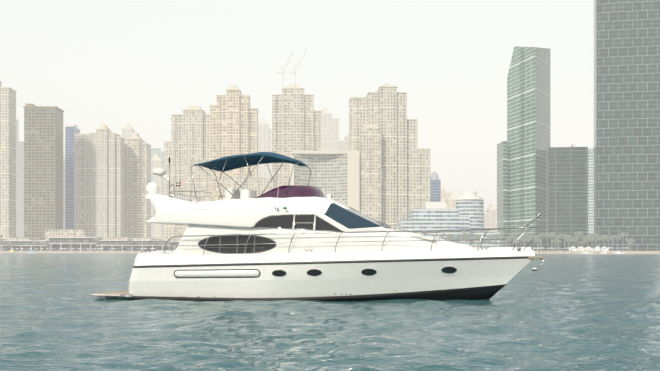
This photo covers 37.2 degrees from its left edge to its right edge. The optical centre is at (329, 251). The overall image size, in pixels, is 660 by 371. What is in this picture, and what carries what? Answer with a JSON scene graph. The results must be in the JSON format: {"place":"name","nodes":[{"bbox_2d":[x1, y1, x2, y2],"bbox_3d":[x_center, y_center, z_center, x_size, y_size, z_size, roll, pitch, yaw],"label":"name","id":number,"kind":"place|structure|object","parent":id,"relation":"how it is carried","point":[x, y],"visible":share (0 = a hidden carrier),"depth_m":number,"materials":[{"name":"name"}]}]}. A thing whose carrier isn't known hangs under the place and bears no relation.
{"place":"outdoors","nodes":[
{"label":"outdoors","id":0,"kind":"place"},
{"bbox_2d":[0,0,593,212],"label":"sky","id":1,"kind":"structure","parent":0,"point":[114,64],"materials":[{"name":"white"}]},
{"bbox_2d":[0,253,659,370],"bbox_3d":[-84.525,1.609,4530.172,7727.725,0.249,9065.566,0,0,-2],"label":"sea water","id":2,"kind":"structure","parent":0,"point":[577,312],"depth_m":21.13,"materials":[{"name":"teal liquid"}]},
{"bbox_2d":[90,152,543,300],"bbox_3d":[-0.442,-0.567,33.742,15.314,5.727,4.560,0,0,12],"label":"motor yacht","id":3,"kind":"object","parent":2,"relation":"on","point":[297,242],"visible":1,"depth_m":32.18,"materials":[{"name":"white gelcoat fiberglass"},{"name":"canvas"},{"name":"stainless steel"}]},
{"bbox_2d":[0,251,659,253],"bbox_3d":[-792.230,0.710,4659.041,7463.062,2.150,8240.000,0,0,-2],"label":"beach and land","id":4,"kind":"structure","parent":0,"point":[596,252],"depth_m":675.20,"materials":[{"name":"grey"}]},
{"bbox_2d":[0,81,16,236],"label":"tower","id":5,"kind":"structure","parent":4,"relation":"on","point":[7,161],"depth_m":1122.79,"materials":[{"name":"beige concrete"}]},
{"bbox_2d":[16,119,18,140],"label":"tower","id":6,"kind":"structure","parent":4,"relation":"on","point":[17,131],"depth_m":2305.61,"materials":[{"name":"beige concrete"}]},
{"bbox_2d":[16,141,23,236],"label":"tower","id":7,"kind":"structure","parent":4,"relation":"on","point":[19,188],"depth_m":2081.81,"materials":[{"name":"beige concrete"}]},
{"bbox_2d":[0,237,39,239],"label":"podium","id":8,"kind":"object","parent":4,"relation":"on","point":[17,238],"visible":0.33,"depth_m":982.61,"materials":[{"name":"grey concrete"}]},
{"bbox_2d":[0,240,48,250],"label":"waterfront building","id":9,"kind":"structure","parent":4,"relation":"on","point":[23,244],"depth_m":910.43,"materials":[{"name":"beige concrete"}]},
{"bbox_2d":[23,103,63,239],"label":"tower","id":10,"kind":"structure","parent":4,"relation":"on","point":[43,168],"depth_m":1091.16,"materials":[{"name":"grey concrete"}]},
{"bbox_2d":[9,249,79,252],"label":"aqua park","id":11,"kind":"structure","parent":4,"relation":"on","point":[13,251],"depth_m":783.79,"materials":[{"name":"white"}]},
{"bbox_2d":[45,229,93,240],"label":"podium","id":12,"kind":"object","parent":4,"relation":"on","point":[68,233],"visible":0.36,"depth_m":969.63,"materials":[{"name":"beige concrete"}]},
{"bbox_2d":[63,124,79,228],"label":"tower","id":13,"kind":"structure","parent":4,"relation":"on","point":[70,131],"depth_m":1290.58,"materials":[{"name":"blue glass"}]},
{"bbox_2d":[45,237,102,250],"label":"waterfront building","id":14,"kind":"structure","parent":4,"relation":"on","point":[57,243],"depth_m":898.00,"materials":[{"name":"beige concrete"}]},
{"bbox_2d":[74,125,124,237],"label":"tower","id":15,"kind":"structure","parent":4,"relation":"on","point":[100,182],"depth_m":1172.85,"materials":[{"name":"beige concrete"}]},
{"bbox_2d":[118,124,139,142],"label":"tower","id":16,"kind":"structure","parent":4,"relation":"on","point":[128,130],"depth_m":2382.73,"materials":[{"name":"beige concrete"}]},
{"bbox_2d":[96,240,173,250],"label":"waterfront building","id":17,"kind":"structure","parent":4,"relation":"on","point":[124,245],"depth_m":880.50,"materials":[{"name":"beige concrete"}]},
{"bbox_2d":[103,238,167,239],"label":"podium","id":18,"kind":"object","parent":4,"relation":"on","point":[134,238],"visible":0.14,"depth_m":952.75,"materials":[{"name":"beige concrete"}]},
{"bbox_2d":[125,133,150,237],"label":"tower","id":19,"kind":"structure","parent":4,"relation":"on","point":[137,178],"depth_m":1219.61,"materials":[{"name":"beige concrete"}]},
{"bbox_2d":[151,154,163,237],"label":"tower","id":20,"kind":"structure","parent":4,"relation":"on","point":[157,162],"depth_m":1986.74,"materials":[{"name":"beige concrete"}]},
{"bbox_2d":[151,148,163,159],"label":"tower","id":21,"kind":"structure","parent":4,"relation":"on","point":[159,152],"depth_m":2787.28,"materials":[{"name":"white glass"}]},
{"bbox_2d":[170,241,179,249],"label":"waterfront building","id":22,"kind":"structure","parent":4,"relation":"on","point":[175,243],"depth_m":860.60,"materials":[{"name":"beige concrete"}]},
{"bbox_2d":[168,237,181,240],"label":"building","id":23,"kind":"structure","parent":4,"relation":"on","point":[176,238],"depth_m":921.56,"materials":[{"name":"beige concrete"}]},
{"bbox_2d":[164,105,209,237],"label":"tower","id":24,"kind":"structure","parent":4,"relation":"on","point":[186,147],"depth_m":1142.10,"materials":[{"name":"beige concrete"}]},
{"bbox_2d":[209,85,274,200],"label":"tower","id":25,"kind":"structure","parent":4,"relation":"on","point":[233,123],"depth_m":1115.90,"materials":[{"name":"beige concrete"}]},
{"bbox_2d":[258,119,271,177],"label":"tower","id":26,"kind":"structure","parent":4,"relation":"on","point":[264,137],"depth_m":2592.02,"materials":[{"name":"beige concrete"}]},
{"bbox_2d":[272,84,321,187],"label":"tower","id":27,"kind":"structure","parent":4,"relation":"on","point":[296,121],"depth_m":1156.70,"materials":[{"name":"beige concrete"}]},
{"bbox_2d":[3,246,626,250],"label":"beach parasols","id":28,"kind":"object","parent":4,"relation":"on","point":[581,248],"visible":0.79,"depth_m":676.84,"materials":[{"name":"white"}]},
{"bbox_2d":[290,151,358,211],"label":"building","id":29,"kind":"structure","parent":4,"relation":"on","point":[335,174],"depth_m":1006.19,"materials":[{"name":"beige concrete"}]},
{"bbox_2d":[321,108,338,150],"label":"tower","id":30,"kind":"structure","parent":4,"relation":"on","point":[329,132],"depth_m":2496.95,"materials":[{"name":"beige concrete"}]},
{"bbox_2d":[338,134,348,150],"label":"tower","id":31,"kind":"structure","parent":4,"relation":"on","point":[343,145],"depth_m":2199.74,"materials":[{"name":"beige concrete"}]},
{"bbox_2d":[349,83,430,229],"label":"tower","id":32,"kind":"structure","parent":4,"relation":"on","point":[394,174],"depth_m":1019.78,"materials":[{"name":"beige concrete"}]},
{"bbox_2d":[430,172,440,201],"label":"building","id":33,"kind":"structure","parent":4,"relation":"on","point":[435,188],"depth_m":1254.44,"materials":[{"name":"blue glass"}]},
{"bbox_2d":[441,185,452,201],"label":"building","id":34,"kind":"structure","parent":4,"relation":"on","point":[444,194],"depth_m":2003.53,"materials":[{"name":"beige concrete"}]},
{"bbox_2d":[398,202,499,246],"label":"building","id":35,"kind":"structure","parent":4,"relation":"on","point":[434,216],"depth_m":863.37,"materials":[{"name":"white"}]},
{"bbox_2d":[445,193,455,208],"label":"building","id":36,"kind":"structure","parent":4,"relation":"on","point":[450,200],"depth_m":1803.33,"materials":[{"name":"beige concrete"}]},
{"bbox_2d":[461,232,470,243],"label":"palm","id":37,"kind":"object","parent":4,"relation":"on","point":[467,235],"visible":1,"depth_m":738.84,"materials":[{"name":"green"}]},
{"bbox_2d":[456,191,483,231],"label":"round tower","id":38,"kind":"structure","parent":4,"relation":"on","point":[470,204],"depth_m":910.97,"materials":[{"name":"white"}]},
{"bbox_2d":[484,204,496,231],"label":"building","id":39,"kind":"structure","parent":4,"relation":"on","point":[490,217],"depth_m":1705.01,"materials":[{"name":"beige concrete"}]},
{"bbox_2d":[493,234,499,246],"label":"palm","id":40,"kind":"object","parent":4,"relation":"on","point":[495,236],"visible":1,"depth_m":733.43,"materials":[{"name":"green"}]},
{"bbox_2d":[497,46,549,246],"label":"glass tower","id":41,"kind":"structure","parent":4,"relation":"on","point":[521,175],"depth_m":912.94,"materials":[{"name":"teal"}]},
{"bbox_2d":[525,234,532,246],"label":"palm","id":42,"kind":"object","parent":4,"relation":"on","point":[528,236],"visible":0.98,"depth_m":723.57,"materials":[{"name":"green"}]},
{"bbox_2d":[534,234,540,250],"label":"palm","id":43,"kind":"object","parent":4,"relation":"on","point":[536,237],"visible":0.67,"depth_m":721.97,"materials":[{"name":"green"}]},
{"bbox_2d":[537,233,544,250],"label":"palm","id":44,"kind":"object","parent":4,"relation":"on","point":[541,234],"visible":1,"depth_m":717.82,"materials":[{"name":"green"}]},
{"bbox_2d":[503,240,593,250],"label":"waterfront building","id":45,"kind":"structure","parent":4,"relation":"on","point":[532,245],"depth_m":830.80,"materials":[{"name":"grey glass"}]},
{"bbox_2d":[547,232,555,237],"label":"palm","id":46,"kind":"object","parent":4,"relation":"on","point":[552,234],"visible":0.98,"depth_m":708.17,"materials":[{"name":"green"}]},
{"bbox_2d":[551,239,557,250],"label":"palm","id":47,"kind":"object","parent":4,"relation":"on","point":[553,240],"visible":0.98,"depth_m":712.51,"materials":[{"name":"green"}]},
{"bbox_2d":[555,234,563,250],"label":"palm","id":48,"kind":"object","parent":4,"relation":"on","point":[557,236],"visible":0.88,"depth_m":711.53,"materials":[{"name":"green"}]},
{"bbox_2d":[546,144,587,239],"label":"building","id":49,"kind":"structure","parent":4,"relation":"on","point":[567,190],"depth_m":886.94,"materials":[{"name":"grey glass"}]},
{"bbox_2d":[588,148,593,239],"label":"slim tower","id":50,"kind":"structure","parent":4,"relation":"on","point":[590,190],"depth_m":1159.42,"materials":[{"name":"grey concrete"}]},
{"bbox_2d":[595,237,602,246],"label":"palm","id":51,"kind":"object","parent":4,"relation":"on","point":[597,238],"visible":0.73,"depth_m":698.27,"materials":[{"name":"green"}]},
{"bbox_2d":[614,235,621,250],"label":"palm","id":52,"kind":"object","parent":4,"relation":"on","point":[617,237],"visible":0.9,"depth_m":689.56,"materials":[{"name":"green"}]},
{"bbox_2d":[619,232,627,250],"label":"palm","id":53,"kind":"object","parent":4,"relation":"on","point":[622,234],"visible":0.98,"depth_m":680.72,"materials":[{"name":"green"}]},
{"bbox_2d":[594,0,659,250],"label":"glass tower","id":54,"kind":"structure","parent":4,"relation":"on","point":[627,116],"depth_m":786.98,"materials":[{"name":"grey glass"}]}
]}

